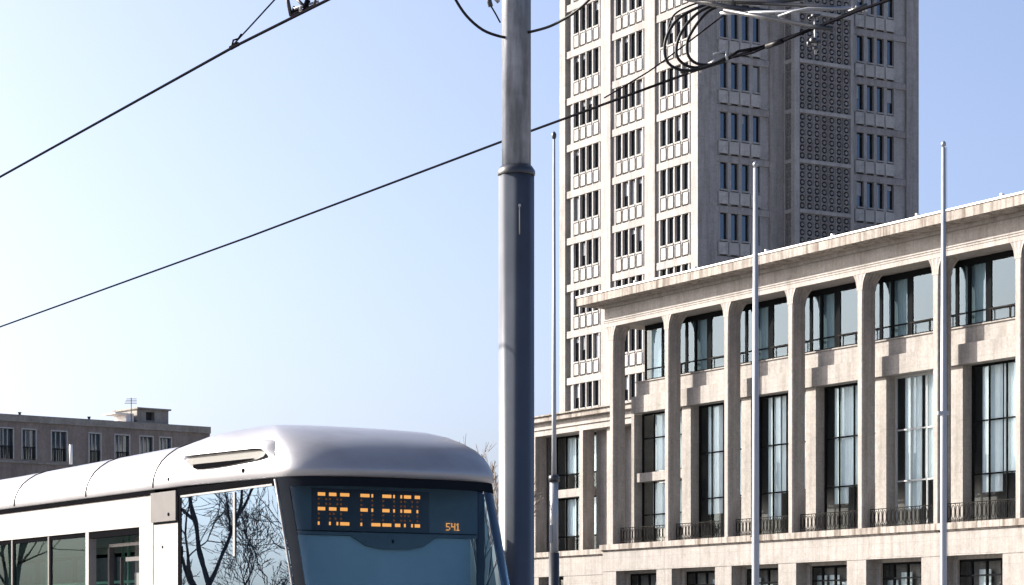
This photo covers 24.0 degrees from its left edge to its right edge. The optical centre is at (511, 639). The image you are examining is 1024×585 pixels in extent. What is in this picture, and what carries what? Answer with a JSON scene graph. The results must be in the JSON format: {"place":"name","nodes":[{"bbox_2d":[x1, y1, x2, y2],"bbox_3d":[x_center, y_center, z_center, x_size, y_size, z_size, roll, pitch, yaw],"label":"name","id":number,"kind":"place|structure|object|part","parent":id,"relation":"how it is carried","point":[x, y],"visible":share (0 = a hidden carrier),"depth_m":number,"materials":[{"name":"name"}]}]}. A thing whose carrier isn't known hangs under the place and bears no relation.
{"place":"outdoors","nodes":[
{"label":"outdoors","id":0,"kind":"place"},
{"bbox_2d":[0,0,329,177],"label":"contact wire","id":1,"kind":"object","parent":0,"point":[186,73],"visible":1,"depth_m":22.68,"materials":[{"name":"black metal"}]},
{"bbox_2d":[229,34,241,49],"bbox_3d":[-2.607,-5.657,22.837,0.135,0.146,0.076,0,0,36],"label":"wire clamp","id":2,"kind":"object","parent":1,"relation":"attached to","point":[233,40],"visible":0.7,"depth_m":22.84,"materials":[{"name":"black metal"}]},
{"bbox_2d":[234,0,274,42],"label":"tie wire","id":3,"kind":"object","parent":2,"relation":"attached to","point":[257,18],"visible":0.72,"depth_m":22.55,"materials":[{"name":"grey metal"}]},
{"bbox_2d":[286,0,318,16],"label":"steady arm","id":4,"kind":"object","parent":1,"relation":"attached to","point":[294,10],"visible":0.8,"depth_m":20.52},
{"bbox_2d":[0,0,1023,584],"label":"sky","id":5,"kind":"structure","parent":0,"point":[377,309],"materials":[{"name":"blue"}]},
{"bbox_2d":[560,0,918,411],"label":"office tower","id":6,"kind":"structure","parent":0,"point":[656,181],"depth_m":181.85,"materials":[{"name":"concrete"}]},
{"bbox_2d":[571,380,600,410],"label":"window","id":7,"kind":"structure","parent":6,"relation":"in","point":[587,394],"depth_m":190.30,"materials":[{"name":"concrete"}]},
{"bbox_2d":[571,332,600,377],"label":"window","id":8,"kind":"structure","parent":6,"relation":"in","point":[585,350],"depth_m":190.28,"materials":[{"name":"concrete"}]},
{"bbox_2d":[571,284,600,330],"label":"window","id":9,"kind":"structure","parent":6,"relation":"in","point":[581,317],"depth_m":190.56,"materials":[{"name":"concrete"}]},
{"bbox_2d":[571,237,600,283],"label":"window","id":10,"kind":"structure","parent":6,"relation":"in","point":[585,256],"depth_m":190.28,"materials":[{"name":"concrete"}]},
{"bbox_2d":[571,189,600,236],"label":"window","id":11,"kind":"structure","parent":6,"relation":"in","point":[585,209],"depth_m":190.28,"materials":[{"name":"concrete"}]},
{"bbox_2d":[571,142,600,190],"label":"window","id":12,"kind":"structure","parent":6,"relation":"in","point":[585,162],"depth_m":190.28,"materials":[{"name":"concrete"}]},
{"bbox_2d":[571,94,600,143],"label":"window","id":13,"kind":"structure","parent":6,"relation":"in","point":[585,125],"depth_m":190.28,"materials":[{"name":"concrete"}]},
{"bbox_2d":[571,46,600,96],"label":"window","id":14,"kind":"structure","parent":6,"relation":"in","point":[585,68],"depth_m":190.28,"materials":[{"name":"concrete"}]},
{"bbox_2d":[571,0,600,49],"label":"window","id":15,"kind":"structure","parent":6,"relation":"in","point":[586,23],"depth_m":190.28,"materials":[{"name":"concrete"}]},
{"bbox_2d":[613,274,643,287],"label":"window","id":16,"kind":"structure","parent":6,"relation":"in","point":[630,280],"depth_m":185.15,"materials":[{"name":"concrete"}]},
{"bbox_2d":[613,225,643,273],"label":"window","id":17,"kind":"structure","parent":6,"relation":"in","point":[628,245],"depth_m":184.88,"materials":[{"name":"concrete"}]},
{"bbox_2d":[613,176,643,225],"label":"window","id":18,"kind":"structure","parent":6,"relation":"in","point":[628,197],"depth_m":184.88,"materials":[{"name":"concrete"}]},
{"bbox_2d":[613,127,643,177],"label":"window","id":19,"kind":"structure","parent":6,"relation":"in","point":[628,149],"depth_m":184.88,"materials":[{"name":"concrete"}]},
{"bbox_2d":[613,78,643,129],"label":"window","id":20,"kind":"structure","parent":6,"relation":"in","point":[628,110],"depth_m":184.88,"materials":[{"name":"concrete"}]},
{"bbox_2d":[613,29,643,80],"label":"window","id":21,"kind":"structure","parent":6,"relation":"in","point":[628,52],"depth_m":184.88,"materials":[{"name":"concrete"}]},
{"bbox_2d":[613,0,643,32],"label":"window","id":22,"kind":"structure","parent":6,"relation":"in","point":[626,13],"depth_m":185.10,"materials":[{"name":"concrete"}]},
{"bbox_2d":[625,372,643,401],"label":"window","id":23,"kind":"structure","parent":6,"relation":"in","point":[630,385],"depth_m":184.83,"materials":[{"name":"concrete"}]},
{"bbox_2d":[625,329,643,367],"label":"window","id":24,"kind":"structure","parent":6,"relation":"in","point":[634,343],"depth_m":184.11,"materials":[{"name":"concrete"}]},
{"bbox_2d":[657,0,688,14],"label":"window","id":25,"kind":"structure","parent":6,"relation":"in","point":[663,6],"depth_m":180.24,"materials":[{"name":"concrete"}]},
{"bbox_2d":[657,263,690,276],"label":"window","id":26,"kind":"structure","parent":6,"relation":"in","point":[667,271],"depth_m":179.69,"materials":[{"name":"concrete"}]},
{"bbox_2d":[657,212,690,262],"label":"window","id":27,"kind":"structure","parent":6,"relation":"in","point":[673,234],"depth_m":179.45,"materials":[{"name":"concrete"}]},
{"bbox_2d":[657,162,690,213],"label":"window","id":28,"kind":"structure","parent":6,"relation":"in","point":[673,184],"depth_m":179.45,"materials":[{"name":"concrete"}]},
{"bbox_2d":[657,111,690,163],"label":"window","id":29,"kind":"structure","parent":6,"relation":"in","point":[673,134],"depth_m":179.45,"materials":[{"name":"concrete"}]},
{"bbox_2d":[657,61,690,113],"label":"window","id":30,"kind":"structure","parent":6,"relation":"in","point":[676,93],"depth_m":179.63,"materials":[{"name":"concrete"}]},
{"bbox_2d":[657,13,690,63],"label":"window","id":31,"kind":"structure","parent":6,"relation":"in","point":[662,27],"depth_m":179.71,"materials":[{"name":"concrete"}]},
{"bbox_2d":[717,212,767,257],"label":"window","id":32,"kind":"structure","parent":6,"relation":"in","point":[734,232],"depth_m":178.58,"materials":[{"name":"concrete"}]},
{"bbox_2d":[717,161,767,209],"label":"window","id":33,"kind":"structure","parent":6,"relation":"in","point":[734,181],"depth_m":178.62,"materials":[{"name":"concrete"}]},
{"bbox_2d":[717,111,767,159],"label":"window","id":34,"kind":"structure","parent":6,"relation":"in","point":[738,135],"depth_m":178.66,"materials":[{"name":"concrete"}]},
{"bbox_2d":[717,62,767,110],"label":"window","id":35,"kind":"structure","parent":6,"relation":"in","point":[739,85],"depth_m":178.66,"materials":[{"name":"concrete"}]},
{"bbox_2d":[717,10,767,60],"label":"window","id":36,"kind":"structure","parent":6,"relation":"in","point":[734,32],"depth_m":178.66,"materials":[{"name":"concrete"}]},
{"bbox_2d":[729,4,767,8],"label":"window","id":37,"kind":"structure","parent":6,"relation":"in","point":[754,6],"depth_m":179.14,"materials":[{"name":"concrete"}]},
{"bbox_2d":[854,180,904,224],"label":"window","id":38,"kind":"structure","parent":6,"relation":"in","point":[874,203],"depth_m":186.01,"materials":[{"name":"concrete"}]},
{"bbox_2d":[854,132,904,179],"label":"window","id":39,"kind":"structure","parent":6,"relation":"in","point":[874,155],"depth_m":186.19,"materials":[{"name":"concrete"}]},
{"bbox_2d":[854,83,904,131],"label":"window","id":40,"kind":"structure","parent":6,"relation":"in","point":[874,106],"depth_m":186.24,"materials":[{"name":"concrete"}]},
{"bbox_2d":[854,35,904,83],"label":"window","id":41,"kind":"structure","parent":6,"relation":"in","point":[874,58],"depth_m":186.24,"materials":[{"name":"concrete"}]},
{"bbox_2d":[854,0,904,35],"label":"window","id":42,"kind":"structure","parent":6,"relation":"in","point":[888,17],"depth_m":186.33,"materials":[{"name":"concrete"}]},
{"bbox_2d":[684,0,867,53],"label":"cantilever bracket","id":43,"kind":"object","parent":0,"point":[735,9],"visible":0.93,"depth_m":21.02,"materials":[{"name":"grey metal"}]},
{"bbox_2d":[0,0,891,326],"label":"contact wire","id":44,"kind":"object","parent":43,"relation":"hanging from","point":[444,162],"visible":0.83,"depth_m":26.88,"materials":[{"name":"black metal"}]},
{"bbox_2d":[680,45,764,73],"bbox_3d":[1.890,-5.202,21.662,0.229,0.161,0.945,0,0,-39],"label":"wire clamp","id":45,"kind":"object","parent":44,"relation":"attached to","point":[727,57],"visible":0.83,"depth_m":21.59,"materials":[{"name":"metal"}]},
{"bbox_2d":[666,3,697,32],"bbox_3d":[1.592,-5.493,21.804,0.453,0.593,0.017,0,0,0],"label":"feeder cable","id":46,"kind":"object","parent":45,"relation":"attached to","point":[675,13],"visible":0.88,"depth_m":21.80,"materials":[{"name":"rubber"}]},
{"bbox_2d":[663,4,724,71],"bbox_3d":[1.632,-5.419,21.660,0.554,0.648,0.028,0,0,0],"label":"feeder cable","id":47,"kind":"object","parent":45,"relation":"attached to","point":[676,20],"visible":0.94,"depth_m":21.65,"materials":[{"name":"rubber"}]},
{"bbox_2d":[675,6,724,68],"bbox_3d":[1.695,-5.438,21.708,0.462,0.609,0.028,0,0,0],"label":"feeder cable","id":48,"kind":"object","parent":45,"relation":"attached to","point":[681,33],"visible":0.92,"depth_m":21.70,"materials":[{"name":"rubber"}]},
{"bbox_2d":[685,7,723,65],"bbox_3d":[1.740,-5.459,21.756,0.356,0.578,0.028,0,0,0],"label":"feeder cable","id":49,"kind":"object","parent":45,"relation":"attached to","point":[690,34],"visible":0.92,"depth_m":21.75,"materials":[{"name":"rubber"}]},
{"bbox_2d":[731,12,848,58],"bbox_3d":[2.426,-5.288,21.015,1.326,0.242,0.164,0,0,41],"label":"wire splice","id":50,"kind":"object","parent":44,"relation":"attached to","point":[774,43],"visible":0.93,"depth_m":21.02,"materials":[{"name":"rubber"}]},
{"bbox_2d":[604,15,723,98],"bbox_3d":[1.416,-5.446,22.498,0.044,0.233,2.722,0,0,-23],"label":"tie wire","id":51,"kind":"object","parent":43,"relation":"attached to","point":[664,59],"visible":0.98,"depth_m":22.50,"materials":[{"name":"black metal"}]},
{"bbox_2d":[575,191,1023,584],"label":"town hall","id":52,"kind":"structure","parent":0,"point":[849,323],"depth_m":134.10,"materials":[{"name":"stone"}]},
{"bbox_2d":[626,569,655,584],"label":"ground floor window","id":53,"kind":"structure","parent":52,"relation":"in","point":[630,573],"depth_m":150.19,"materials":[{"name":"black glass"}]},
{"bbox_2d":[642,409,681,541],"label":"tall window","id":54,"kind":"structure","parent":52,"relation":"in","point":[658,514],"depth_m":150.78,"materials":[{"name":"clear glass"}]},
{"bbox_2d":[645,317,695,379],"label":"upper window","id":55,"kind":"structure","parent":52,"relation":"in","point":[658,335],"depth_m":149.94,"materials":[{"name":"clear glass"}]},
{"bbox_2d":[681,567,714,584],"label":"ground floor window","id":56,"kind":"structure","parent":52,"relation":"in","point":[685,571],"depth_m":144.76,"materials":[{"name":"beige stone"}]},
{"bbox_2d":[686,306,745,372],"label":"upper window","id":57,"kind":"structure","parent":52,"relation":"in","point":[703,329],"depth_m":145.54,"materials":[{"name":"black metal"}]},
{"bbox_2d":[699,400,740,538],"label":"tall window","id":58,"kind":"structure","parent":52,"relation":"in","point":[715,411],"depth_m":145.43,"materials":[{"name":"clear glass"}]},
{"bbox_2d":[741,564,777,584],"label":"ground floor window","id":59,"kind":"structure","parent":52,"relation":"in","point":[745,568],"depth_m":139.08,"materials":[{"name":"black metal"}]},
{"bbox_2d":[746,292,810,362],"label":"upper window","id":60,"kind":"structure","parent":52,"relation":"in","point":[762,312],"depth_m":139.86,"materials":[{"name":"black metal"}]},
{"bbox_2d":[759,390,805,534],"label":"tall window","id":61,"kind":"structure","parent":52,"relation":"in","point":[778,404],"depth_m":140.03,"materials":[{"name":"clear glass"}]},
{"bbox_2d":[806,560,846,584],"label":"ground floor window","id":62,"kind":"structure","parent":52,"relation":"in","point":[835,579],"depth_m":133.98,"materials":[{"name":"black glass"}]},
{"bbox_2d":[824,383,857,530],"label":"tall window","id":63,"kind":"structure","parent":52,"relation":"in","point":[846,398],"depth_m":134.57,"materials":[{"name":"clear glass"}]},
{"bbox_2d":[811,278,880,351],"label":"upper window","id":64,"kind":"structure","parent":52,"relation":"in","point":[826,302],"depth_m":134.67,"materials":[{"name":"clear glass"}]},
{"bbox_2d":[876,557,920,584],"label":"ground floor window","id":65,"kind":"structure","parent":52,"relation":"in","point":[906,577],"depth_m":128.59,"materials":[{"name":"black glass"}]},
{"bbox_2d":[895,371,932,525],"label":"tall window","id":66,"kind":"structure","parent":52,"relation":"in","point":[913,385],"depth_m":129.19,"materials":[{"name":"clear glass"}]},
{"bbox_2d":[881,263,956,339],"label":"upper window","id":67,"kind":"structure","parent":52,"relation":"in","point":[901,292],"depth_m":129.25,"materials":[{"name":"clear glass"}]},
{"bbox_2d":[953,553,1002,584],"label":"ground floor window","id":68,"kind":"structure","parent":52,"relation":"in","point":[984,575],"depth_m":123.03,"materials":[{"name":"black glass"}]},
{"bbox_2d":[957,250,1014,326],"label":"upper window","id":69,"kind":"structure","parent":52,"relation":"in","point":[979,307],"depth_m":123.91,"materials":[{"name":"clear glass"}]},
{"bbox_2d":[972,359,1015,520],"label":"tall window","id":70,"kind":"structure","parent":52,"relation":"in","point":[992,457],"depth_m":123.61,"materials":[{"name":"clear glass"}]},
{"label":"ground","id":71,"kind":"structure","parent":0,"visible":0},
{"bbox_2d":[0,398,210,479],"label":"apartment block","id":72,"kind":"structure","parent":71,"relation":"on","point":[30,444],"depth_m":153.58,"materials":[{"name":"concrete"}]},
{"bbox_2d":[0,427,13,458],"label":"window","id":73,"kind":"structure","parent":72,"relation":"in","point":[6,447],"depth_m":150.45,"materials":[{"name":"glass"}]},
{"bbox_2d":[21,428,36,459],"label":"window","id":74,"kind":"structure","parent":72,"relation":"in","point":[27,436],"depth_m":151.37,"materials":[{"name":"glass"}]},
{"bbox_2d":[51,430,67,461],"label":"window","id":75,"kind":"structure","parent":72,"relation":"in","point":[58,449],"depth_m":152.74,"materials":[{"name":"glass"}]},
{"bbox_2d":[88,432,101,462],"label":"window","id":76,"kind":"structure","parent":72,"relation":"in","point":[94,449],"depth_m":154.24,"materials":[{"name":"glass"}]},
{"bbox_2d":[114,434,129,458],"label":"window","id":77,"kind":"structure","parent":72,"relation":"in","point":[121,443],"depth_m":155.49,"materials":[{"name":"glass"}]},
{"bbox_2d":[139,435,153,453],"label":"window","id":78,"kind":"structure","parent":72,"relation":"in","point":[144,442],"depth_m":156.60,"materials":[{"name":"glass"}]},
{"bbox_2d":[159,436,171,449],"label":"window","id":79,"kind":"structure","parent":72,"relation":"in","point":[163,443],"depth_m":157.52,"materials":[{"name":"glass"}]},
{"bbox_2d":[459,436,543,568],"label":"bare tree","id":80,"kind":"object","parent":71,"relation":"on","point":[492,466],"visible":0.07,"depth_m":78.61,"materials":[{"name":"brown plant"}]},
{"bbox_2d":[498,0,534,584],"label":"traction pole","id":81,"kind":"object","parent":71,"relation":"on","point":[516,172],"visible":1,"depth_m":23.38,"materials":[{"name":"metal"}]},
{"bbox_2d":[454,0,504,38],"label":"arc cable","id":82,"kind":"object","parent":81,"relation":"attached to","point":[474,23],"visible":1,"depth_m":23.30,"materials":[{"name":"rubber"}]},
{"bbox_2d":[487,0,500,22],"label":"cable hanger","id":83,"kind":"object","parent":81,"relation":"attached to","point":[489,3],"visible":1,"depth_m":23.39,"materials":[{"name":"grey paint"}]},
{"bbox_2d":[528,0,589,33],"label":"arc cable","id":84,"kind":"object","parent":81,"relation":"attached to","point":[564,18],"visible":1,"depth_m":23.19,"materials":[{"name":"rubber"}]},
{"bbox_2d":[549,131,558,584],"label":"slim mast","id":85,"kind":"object","parent":71,"relation":"on","point":[554,552],"visible":1,"depth_m":77.93,"materials":[{"name":"metal"}]},
{"bbox_2d":[534,401,664,584],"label":"side wing","id":86,"kind":"structure","parent":71,"relation":"on","point":[583,453],"depth_m":161.61,"materials":[{"name":"beige stone"}]},
{"bbox_2d":[556,432,595,550],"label":"window","id":87,"kind":"structure","parent":86,"relation":"in","point":[572,444],"depth_m":164.95,"materials":[{"name":"clear glass"}]},
{"bbox_2d":[750,161,759,584],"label":"flagpole","id":88,"kind":"object","parent":71,"relation":"on","point":[755,448],"visible":1,"depth_m":83.71,"materials":[{"name":"metal"}]},
{"bbox_2d":[937,141,948,584],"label":"flagpole","id":89,"kind":"object","parent":71,"relation":"on","point":[943,412],"visible":1,"depth_m":79.92,"materials":[{"name":"metal"}]},
{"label":"tram track","id":90,"kind":"structure","parent":0,"visible":0},
{"bbox_2d":[0,425,509,584],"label":"tram","id":91,"kind":"object","parent":90,"relation":"on","point":[296,505],"visible":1,"depth_m":21.23,"materials":[{"name":"paint"}]},
{"bbox_3d":[-5.540,-0.252,25.919,0.045,1.605,1.122,0,0,-32],"label":"side window","id":92,"kind":"part","parent":91,"relation":"part of","materials":[{"name":"clear glass"}]},
{"bbox_3d":[-4.978,-0.252,24.995,0.045,1.605,1.075,0,0,-32],"label":"side window","id":93,"kind":"part","parent":91,"relation":"part of","materials":[{"name":"glass"}]},
{"bbox_3d":[-4.429,-0.252,24.106,0.045,1.605,1.053,0,0,-32],"label":"side window","id":94,"kind":"part","parent":91,"relation":"part of","materials":[{"name":"glass"}]},
{"bbox_3d":[-5.187,-0.252,29.961,0.045,1.605,1.320,0,0,-32],"label":"side window","id":95,"kind":"part","parent":91,"relation":"part of","materials":[{"name":"glass"}]},
{"bbox_3d":[-3.664,0.099,23.205,0.390,2.303,1.330,0,0,-32],"label":"door","id":96,"kind":"part","parent":91,"relation":"part of","materials":[{"name":"white paint"}]},
{"bbox_3d":[-4.579,-0.252,28.985,0.045,1.605,1.020,0,0,-32],"label":"side window","id":97,"kind":"part","parent":91,"relation":"part of","materials":[{"name":"glass"}]},
{"bbox_3d":[-2.322,-0.417,20.974,0.055,1.935,2.121,0,0,-40],"label":"cab side window","id":98,"kind":"part","parent":91,"relation":"part of","materials":[{"name":"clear glass"}]},
{"bbox_3d":[-0.454,-0.417,22.132,0.304,1.935,2.099,0,0,-32],"label":"cab side window","id":99,"kind":"part","parent":91,"relation":"part of","materials":[{"name":"blue glass"}]}
]}

